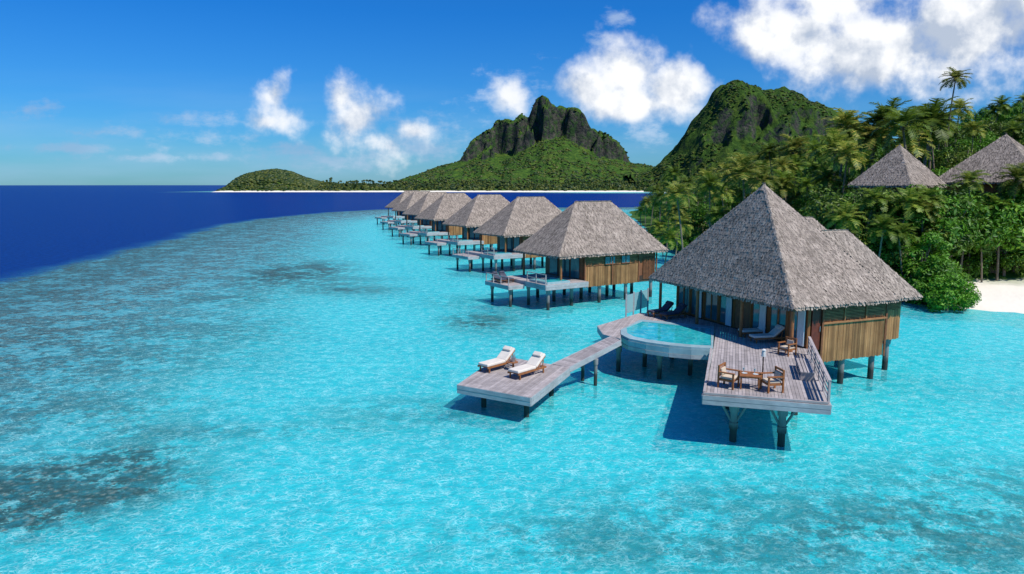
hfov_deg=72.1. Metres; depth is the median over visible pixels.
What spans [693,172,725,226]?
palm tree
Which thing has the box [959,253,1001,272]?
shore shrub
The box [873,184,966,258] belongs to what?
jungle tree
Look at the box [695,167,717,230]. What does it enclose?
palm tree
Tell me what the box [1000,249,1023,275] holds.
shore shrub
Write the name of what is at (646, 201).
palm tree
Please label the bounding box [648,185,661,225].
palm tree
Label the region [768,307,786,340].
glass door
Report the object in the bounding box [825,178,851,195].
palm tree
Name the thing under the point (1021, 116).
palm tree
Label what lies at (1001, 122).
jungle tree
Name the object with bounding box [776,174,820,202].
jungle tree
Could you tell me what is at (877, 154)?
jungle tree
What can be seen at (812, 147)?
palm tree
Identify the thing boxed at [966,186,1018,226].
jungle tree
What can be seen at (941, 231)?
jungle tree
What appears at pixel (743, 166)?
palm tree
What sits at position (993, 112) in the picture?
palm tree
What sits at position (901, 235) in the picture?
palm tree
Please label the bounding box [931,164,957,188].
jungle tree
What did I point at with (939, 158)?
jungle tree
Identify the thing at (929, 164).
palm tree
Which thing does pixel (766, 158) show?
palm tree
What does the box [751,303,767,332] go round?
glass door
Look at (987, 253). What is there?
jungle tree
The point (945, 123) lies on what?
palm tree
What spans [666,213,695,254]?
palm tree
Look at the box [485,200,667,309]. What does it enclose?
overwater villa
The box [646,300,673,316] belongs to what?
sun lounger
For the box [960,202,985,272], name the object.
palm tree
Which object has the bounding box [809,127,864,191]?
palm tree
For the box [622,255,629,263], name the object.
window
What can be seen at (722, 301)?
glass door
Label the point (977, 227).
jungle tree
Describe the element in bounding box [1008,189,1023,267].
jungle tree
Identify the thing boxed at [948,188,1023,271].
jungle tree
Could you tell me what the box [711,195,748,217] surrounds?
jungle tree
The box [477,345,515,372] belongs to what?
sun lounger
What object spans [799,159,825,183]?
palm tree
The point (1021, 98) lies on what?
palm tree
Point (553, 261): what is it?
glass door
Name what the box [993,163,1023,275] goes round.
palm tree
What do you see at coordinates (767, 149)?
palm tree
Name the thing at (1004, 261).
shore shrub
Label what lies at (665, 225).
shore shrub
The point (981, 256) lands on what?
palm tree
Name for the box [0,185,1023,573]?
water
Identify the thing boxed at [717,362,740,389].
armchair
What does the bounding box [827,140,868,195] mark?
palm tree
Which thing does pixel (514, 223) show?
overwater villa
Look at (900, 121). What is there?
palm tree
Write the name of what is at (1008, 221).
jungle tree
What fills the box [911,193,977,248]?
jungle tree
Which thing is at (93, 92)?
sky
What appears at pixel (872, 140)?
palm tree
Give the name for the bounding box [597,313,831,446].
wooden deck
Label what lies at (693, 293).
glass door
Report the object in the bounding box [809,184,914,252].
jungle tree
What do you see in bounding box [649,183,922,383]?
overwater villa
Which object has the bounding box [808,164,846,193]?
palm tree
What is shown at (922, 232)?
jungle tree
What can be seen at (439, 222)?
glass door
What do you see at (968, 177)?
palm tree
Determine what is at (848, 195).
jungle tree
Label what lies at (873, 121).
palm tree
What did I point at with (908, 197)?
palm tree
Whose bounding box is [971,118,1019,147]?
jungle tree
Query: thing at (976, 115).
jungle tree
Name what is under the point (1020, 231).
jungle tree
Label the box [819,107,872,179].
palm tree
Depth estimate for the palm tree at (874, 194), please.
72.21 m
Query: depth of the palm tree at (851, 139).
123.25 m
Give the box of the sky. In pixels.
[0,0,1023,184]
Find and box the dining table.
[740,371,760,390]
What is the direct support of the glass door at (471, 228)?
in the overwater villa at (474, 214)
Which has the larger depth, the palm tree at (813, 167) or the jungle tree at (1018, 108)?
the jungle tree at (1018, 108)
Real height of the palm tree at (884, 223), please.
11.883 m
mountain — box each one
[392,96,649,184]
[623,80,868,192]
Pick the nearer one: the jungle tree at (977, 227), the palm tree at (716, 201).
the jungle tree at (977, 227)
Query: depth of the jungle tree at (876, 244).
73.16 m
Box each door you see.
[438,221,441,230]
[464,227,466,237]
[470,227,473,238]
[500,237,504,249]
[508,237,512,250]
[514,237,518,247]
[550,257,557,274]
[562,258,568,276]
[571,258,578,278]
[677,286,689,314]
[690,289,703,317]
[704,292,717,321]
[719,296,733,326]
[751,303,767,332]
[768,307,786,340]
[787,311,807,346]
[810,309,821,349]
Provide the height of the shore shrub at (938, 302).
4.812 m
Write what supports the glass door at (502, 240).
in the overwater villa at (514, 223)
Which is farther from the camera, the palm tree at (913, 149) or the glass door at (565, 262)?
the palm tree at (913, 149)
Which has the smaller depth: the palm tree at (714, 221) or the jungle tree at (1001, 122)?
the palm tree at (714, 221)
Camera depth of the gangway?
40.70 m
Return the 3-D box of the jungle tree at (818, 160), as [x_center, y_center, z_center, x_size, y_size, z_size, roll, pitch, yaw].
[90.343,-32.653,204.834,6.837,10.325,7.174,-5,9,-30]
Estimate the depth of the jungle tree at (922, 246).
70.14 m
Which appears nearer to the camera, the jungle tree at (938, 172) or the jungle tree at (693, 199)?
the jungle tree at (938, 172)
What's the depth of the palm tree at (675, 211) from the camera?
117.89 m
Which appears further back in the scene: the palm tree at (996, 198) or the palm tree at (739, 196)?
the palm tree at (739, 196)
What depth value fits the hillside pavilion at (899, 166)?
81.28 m
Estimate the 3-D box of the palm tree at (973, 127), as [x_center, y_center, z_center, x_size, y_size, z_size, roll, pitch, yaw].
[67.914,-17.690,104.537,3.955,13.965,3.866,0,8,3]
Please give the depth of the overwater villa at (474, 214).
117.58 m
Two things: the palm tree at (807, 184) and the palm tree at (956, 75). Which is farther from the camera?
the palm tree at (956, 75)
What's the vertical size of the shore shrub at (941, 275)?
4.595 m
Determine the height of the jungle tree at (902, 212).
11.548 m
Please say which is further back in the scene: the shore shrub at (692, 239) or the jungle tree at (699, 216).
the jungle tree at (699, 216)
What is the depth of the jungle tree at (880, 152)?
163.69 m
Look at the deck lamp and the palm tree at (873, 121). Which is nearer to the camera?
the deck lamp
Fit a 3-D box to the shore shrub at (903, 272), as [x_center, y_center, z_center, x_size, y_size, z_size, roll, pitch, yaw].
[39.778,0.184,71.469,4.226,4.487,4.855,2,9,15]
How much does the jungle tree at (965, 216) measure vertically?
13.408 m
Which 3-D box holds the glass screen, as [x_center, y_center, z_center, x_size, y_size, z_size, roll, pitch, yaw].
[9.108,1.417,51.205,0.140,2.300,3.702,6,10,35]
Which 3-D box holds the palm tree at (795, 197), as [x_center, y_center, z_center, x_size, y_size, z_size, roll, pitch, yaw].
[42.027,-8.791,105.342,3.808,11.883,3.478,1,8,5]
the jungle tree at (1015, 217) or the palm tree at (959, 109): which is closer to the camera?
the jungle tree at (1015, 217)
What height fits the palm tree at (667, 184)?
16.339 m
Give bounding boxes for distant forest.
[215,79,864,190]
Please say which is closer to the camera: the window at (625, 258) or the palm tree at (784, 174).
the window at (625, 258)
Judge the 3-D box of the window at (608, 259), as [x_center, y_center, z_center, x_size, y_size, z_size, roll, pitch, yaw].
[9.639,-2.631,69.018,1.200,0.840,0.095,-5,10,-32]
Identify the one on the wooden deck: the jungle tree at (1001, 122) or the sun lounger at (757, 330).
the sun lounger at (757, 330)
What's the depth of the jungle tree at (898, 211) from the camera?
74.29 m
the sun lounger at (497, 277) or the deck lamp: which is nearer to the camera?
the deck lamp
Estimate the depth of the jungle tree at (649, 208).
195.89 m
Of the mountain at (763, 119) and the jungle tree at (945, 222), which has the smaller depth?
the jungle tree at (945, 222)
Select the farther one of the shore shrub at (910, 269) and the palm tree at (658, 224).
the palm tree at (658, 224)
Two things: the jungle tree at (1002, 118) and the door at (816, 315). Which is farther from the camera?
the jungle tree at (1002, 118)
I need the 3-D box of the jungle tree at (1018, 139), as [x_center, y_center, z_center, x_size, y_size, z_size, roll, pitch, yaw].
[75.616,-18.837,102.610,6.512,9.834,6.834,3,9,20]
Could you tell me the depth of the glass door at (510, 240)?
96.84 m
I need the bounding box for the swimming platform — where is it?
[457,358,569,417]
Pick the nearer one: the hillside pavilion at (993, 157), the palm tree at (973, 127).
the hillside pavilion at (993, 157)
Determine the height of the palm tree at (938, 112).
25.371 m
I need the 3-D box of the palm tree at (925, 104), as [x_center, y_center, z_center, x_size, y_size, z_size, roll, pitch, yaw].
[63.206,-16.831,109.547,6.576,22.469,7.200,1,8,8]
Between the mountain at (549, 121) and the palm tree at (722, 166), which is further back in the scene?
the mountain at (549, 121)
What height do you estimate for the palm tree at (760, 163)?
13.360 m
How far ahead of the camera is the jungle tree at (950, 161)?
102.45 m
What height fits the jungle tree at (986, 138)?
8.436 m
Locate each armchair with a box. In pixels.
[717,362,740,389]
[759,366,784,393]
[777,336,796,356]
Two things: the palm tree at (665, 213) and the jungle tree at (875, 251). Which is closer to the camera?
the jungle tree at (875, 251)
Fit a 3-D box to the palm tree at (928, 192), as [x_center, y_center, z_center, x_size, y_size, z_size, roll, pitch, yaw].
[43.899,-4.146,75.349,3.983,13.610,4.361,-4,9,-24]
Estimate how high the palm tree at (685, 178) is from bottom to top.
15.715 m
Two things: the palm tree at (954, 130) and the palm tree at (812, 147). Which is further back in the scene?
the palm tree at (812, 147)
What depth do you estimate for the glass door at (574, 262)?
68.63 m
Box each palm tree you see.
[633,205,647,225]
[640,196,652,229]
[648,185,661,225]
[648,219,668,232]
[650,189,666,230]
[652,228,669,255]
[656,181,696,249]
[657,230,683,262]
[659,175,677,217]
[660,204,675,246]
[661,165,685,183]
[664,181,689,224]
[665,201,687,243]
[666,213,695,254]
[677,175,696,225]
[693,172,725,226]
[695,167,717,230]
[703,191,725,225]
[703,204,726,224]
[706,206,729,225]
[707,182,735,206]
[713,163,735,203]
[719,153,769,200]
[723,152,755,186]
[731,185,749,202]
[735,167,757,193]
[743,167,782,193]
[753,148,782,180]
[754,160,771,176]
[755,142,781,174]
[767,169,800,200]
[769,155,797,198]
[771,175,797,197]
[773,133,813,186]
[782,188,802,205]
[787,154,808,198]
[792,176,820,205]
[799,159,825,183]
[802,140,827,184]
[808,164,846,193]
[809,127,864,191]
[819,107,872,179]
[822,202,866,232]
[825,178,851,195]
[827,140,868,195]
[840,119,864,183]
[847,150,876,192]
[854,185,896,240]
[856,119,898,168]
[857,104,899,160]
[862,97,910,154]
[863,214,902,257]
[871,107,933,149]
[877,222,919,274]
[880,122,935,159]
[885,188,931,267]
[902,96,971,165]
[903,198,942,236]
[906,112,952,169]
[910,103,947,157]
[911,184,948,224]
[919,118,949,169]
[937,115,960,150]
[939,67,971,145]
[941,111,958,149]
[945,98,975,142]
[949,167,992,272]
[959,120,988,152]
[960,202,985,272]
[972,229,1002,281]
[979,194,1020,280]
[982,102,1006,133]
[985,95,1013,126]
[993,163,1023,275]
[1000,120,1023,139]
[1012,92,1023,112]
[1012,113,1023,123]
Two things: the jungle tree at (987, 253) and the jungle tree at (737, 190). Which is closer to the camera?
the jungle tree at (987, 253)
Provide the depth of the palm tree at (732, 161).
138.65 m
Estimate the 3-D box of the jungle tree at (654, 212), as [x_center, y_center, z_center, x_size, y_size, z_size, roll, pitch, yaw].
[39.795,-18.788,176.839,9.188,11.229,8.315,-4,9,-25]
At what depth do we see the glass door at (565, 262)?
69.94 m
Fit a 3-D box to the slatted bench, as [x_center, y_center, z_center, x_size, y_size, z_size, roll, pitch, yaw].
[14.245,4.006,34.256,0.611,0.440,2.811,3,9,17]
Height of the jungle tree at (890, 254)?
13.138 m
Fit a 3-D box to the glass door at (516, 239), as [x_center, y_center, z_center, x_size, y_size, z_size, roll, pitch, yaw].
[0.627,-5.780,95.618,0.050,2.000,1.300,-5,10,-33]
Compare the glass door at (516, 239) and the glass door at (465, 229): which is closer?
the glass door at (516, 239)
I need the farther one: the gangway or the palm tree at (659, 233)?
the palm tree at (659, 233)
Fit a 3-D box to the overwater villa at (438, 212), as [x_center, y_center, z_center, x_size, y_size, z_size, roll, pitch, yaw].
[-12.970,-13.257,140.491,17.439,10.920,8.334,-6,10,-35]
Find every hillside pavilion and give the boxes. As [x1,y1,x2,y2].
[847,144,946,196]
[938,133,1023,195]
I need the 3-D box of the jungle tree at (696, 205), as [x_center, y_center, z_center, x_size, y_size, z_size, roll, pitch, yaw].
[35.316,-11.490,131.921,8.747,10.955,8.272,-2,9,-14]
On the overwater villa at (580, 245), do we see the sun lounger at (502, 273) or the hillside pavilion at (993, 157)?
the sun lounger at (502, 273)
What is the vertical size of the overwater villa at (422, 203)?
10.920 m
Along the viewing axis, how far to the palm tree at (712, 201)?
115.67 m
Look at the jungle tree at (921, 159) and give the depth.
127.88 m
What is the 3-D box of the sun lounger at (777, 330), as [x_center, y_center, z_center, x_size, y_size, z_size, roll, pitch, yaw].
[14.935,2.723,41.215,1.995,0.972,0.690,-2,8,-12]
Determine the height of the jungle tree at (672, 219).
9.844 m
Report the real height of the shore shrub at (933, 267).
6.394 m
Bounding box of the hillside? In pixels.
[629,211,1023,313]
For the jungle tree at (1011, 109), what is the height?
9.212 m
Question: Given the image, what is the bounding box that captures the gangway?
[552,336,621,385]
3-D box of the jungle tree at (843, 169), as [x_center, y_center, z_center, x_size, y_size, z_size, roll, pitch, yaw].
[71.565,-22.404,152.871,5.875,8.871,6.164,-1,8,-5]
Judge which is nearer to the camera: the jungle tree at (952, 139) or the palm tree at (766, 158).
the jungle tree at (952, 139)
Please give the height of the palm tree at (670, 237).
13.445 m
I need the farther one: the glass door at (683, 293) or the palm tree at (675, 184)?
the palm tree at (675, 184)
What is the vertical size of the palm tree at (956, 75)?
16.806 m
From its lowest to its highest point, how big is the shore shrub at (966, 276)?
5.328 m
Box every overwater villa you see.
[375,190,418,224]
[380,191,429,230]
[389,192,445,237]
[399,193,471,244]
[425,194,509,255]
[452,196,561,271]
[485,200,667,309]
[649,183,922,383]
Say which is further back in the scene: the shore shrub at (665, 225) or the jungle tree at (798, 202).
the shore shrub at (665, 225)
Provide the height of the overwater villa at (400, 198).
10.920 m
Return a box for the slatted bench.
[796,358,814,380]
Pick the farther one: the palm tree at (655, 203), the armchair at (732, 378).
the palm tree at (655, 203)
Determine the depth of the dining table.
31.58 m
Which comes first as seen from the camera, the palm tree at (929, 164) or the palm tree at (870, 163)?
the palm tree at (870, 163)
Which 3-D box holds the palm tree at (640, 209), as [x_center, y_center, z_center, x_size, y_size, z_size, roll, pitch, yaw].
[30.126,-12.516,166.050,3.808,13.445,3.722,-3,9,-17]
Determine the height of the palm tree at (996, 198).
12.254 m
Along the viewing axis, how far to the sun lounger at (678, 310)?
48.54 m
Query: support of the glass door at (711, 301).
in the overwater villa at (763, 256)
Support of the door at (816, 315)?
in the overwater villa at (763, 256)
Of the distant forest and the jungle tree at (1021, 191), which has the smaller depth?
the jungle tree at (1021, 191)
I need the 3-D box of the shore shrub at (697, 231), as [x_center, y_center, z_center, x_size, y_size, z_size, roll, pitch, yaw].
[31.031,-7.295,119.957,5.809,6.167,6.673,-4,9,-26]
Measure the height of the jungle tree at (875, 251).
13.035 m
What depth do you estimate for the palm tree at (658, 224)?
118.39 m
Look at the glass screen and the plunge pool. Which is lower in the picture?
the plunge pool
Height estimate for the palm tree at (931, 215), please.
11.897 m
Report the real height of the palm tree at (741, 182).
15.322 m
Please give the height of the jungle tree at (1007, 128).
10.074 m
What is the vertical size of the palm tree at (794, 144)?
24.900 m
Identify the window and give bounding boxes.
[605,256,614,264]
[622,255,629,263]
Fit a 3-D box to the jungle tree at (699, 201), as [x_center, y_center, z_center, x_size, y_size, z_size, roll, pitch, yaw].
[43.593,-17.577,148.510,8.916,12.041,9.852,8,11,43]
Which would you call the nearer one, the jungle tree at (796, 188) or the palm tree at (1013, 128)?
the palm tree at (1013, 128)
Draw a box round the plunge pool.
[621,319,713,359]
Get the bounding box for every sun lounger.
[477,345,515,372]
[491,271,506,280]
[498,271,513,282]
[507,351,546,379]
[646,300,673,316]
[659,303,687,319]
[737,327,765,337]
[748,324,784,343]
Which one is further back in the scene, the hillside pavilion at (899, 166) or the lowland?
the lowland
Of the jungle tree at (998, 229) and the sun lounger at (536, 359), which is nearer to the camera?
the sun lounger at (536, 359)
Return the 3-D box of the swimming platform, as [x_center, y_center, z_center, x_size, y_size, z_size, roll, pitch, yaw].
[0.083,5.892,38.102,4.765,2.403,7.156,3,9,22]
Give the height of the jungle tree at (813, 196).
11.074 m
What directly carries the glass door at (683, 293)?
in the overwater villa at (763, 256)
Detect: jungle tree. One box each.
[643,191,656,217]
[643,196,663,216]
[647,197,665,216]
[651,192,683,216]
[663,202,688,221]
[678,196,708,230]
[684,194,700,212]
[687,199,730,229]
[695,181,735,207]
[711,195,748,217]
[725,186,756,205]
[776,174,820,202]
[792,191,824,215]
[794,184,859,219]
[800,192,893,254]
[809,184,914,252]
[816,158,832,169]
[817,170,860,195]
[817,186,910,257]
[830,192,894,245]
[832,165,857,181]
[833,189,932,255]
[839,150,880,174]
[839,186,950,265]
[853,187,910,252]
[862,144,889,157]
[865,185,947,271]
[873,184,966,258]
[875,192,934,265]
[888,230,952,274]
[892,141,924,162]
[909,187,958,250]
[909,192,973,259]
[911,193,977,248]
[918,125,964,152]
[922,146,954,167]
[930,187,996,257]
[931,140,976,169]
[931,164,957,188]
[933,183,993,255]
[934,126,986,151]
[936,143,976,172]
[937,186,1022,259]
[942,189,997,255]
[943,188,982,215]
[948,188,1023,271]
[955,131,998,153]
[959,108,989,129]
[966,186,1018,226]
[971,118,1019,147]
[977,112,1012,135]
[978,192,1023,272]
[982,187,1023,272]
[985,120,1005,135]
[988,187,1023,251]
[994,104,1023,122]
[996,119,1023,136]
[1003,188,1023,271]
[1008,101,1023,120]
[1008,127,1023,142]
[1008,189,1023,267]
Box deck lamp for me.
[761,349,765,377]
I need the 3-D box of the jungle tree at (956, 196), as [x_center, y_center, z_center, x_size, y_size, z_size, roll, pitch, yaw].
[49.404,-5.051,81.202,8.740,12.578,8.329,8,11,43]
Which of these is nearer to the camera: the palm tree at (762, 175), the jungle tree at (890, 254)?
the jungle tree at (890, 254)
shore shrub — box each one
[654,219,674,237]
[677,232,694,249]
[678,233,700,250]
[680,226,703,238]
[894,268,912,281]
[897,259,934,303]
[903,256,978,306]
[913,272,976,310]
[922,272,981,312]
[932,258,981,297]
[951,249,993,280]
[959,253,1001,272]
[973,238,1023,272]
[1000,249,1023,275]
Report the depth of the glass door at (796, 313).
40.25 m
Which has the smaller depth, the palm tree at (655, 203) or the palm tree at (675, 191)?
the palm tree at (675, 191)
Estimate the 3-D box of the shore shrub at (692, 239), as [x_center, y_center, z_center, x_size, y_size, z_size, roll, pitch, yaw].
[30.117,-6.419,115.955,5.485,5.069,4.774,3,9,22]
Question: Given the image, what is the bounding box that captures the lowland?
[214,180,667,191]
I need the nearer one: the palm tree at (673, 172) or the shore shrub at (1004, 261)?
the shore shrub at (1004, 261)
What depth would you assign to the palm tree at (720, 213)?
92.36 m
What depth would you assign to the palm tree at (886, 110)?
113.15 m
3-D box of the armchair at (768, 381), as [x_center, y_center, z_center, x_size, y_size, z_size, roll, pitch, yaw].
[11.576,4.123,31.371,0.776,1.036,0.851,-1,8,-7]
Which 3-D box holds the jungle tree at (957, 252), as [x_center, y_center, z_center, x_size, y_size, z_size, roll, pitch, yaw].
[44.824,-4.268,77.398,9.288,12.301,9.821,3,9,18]
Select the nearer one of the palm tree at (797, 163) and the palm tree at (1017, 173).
the palm tree at (1017, 173)
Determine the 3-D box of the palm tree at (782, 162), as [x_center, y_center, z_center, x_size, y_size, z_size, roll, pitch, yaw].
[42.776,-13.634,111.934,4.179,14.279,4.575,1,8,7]
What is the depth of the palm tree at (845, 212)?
70.61 m
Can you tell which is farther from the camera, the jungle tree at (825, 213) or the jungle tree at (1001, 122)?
the jungle tree at (1001, 122)
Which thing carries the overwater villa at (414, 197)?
on the seabed
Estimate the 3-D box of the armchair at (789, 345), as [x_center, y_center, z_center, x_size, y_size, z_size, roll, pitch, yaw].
[14.875,3.211,38.049,0.692,0.925,0.760,-5,10,-30]
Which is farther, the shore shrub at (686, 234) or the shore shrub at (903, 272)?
the shore shrub at (686, 234)
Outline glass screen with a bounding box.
[625,288,648,316]

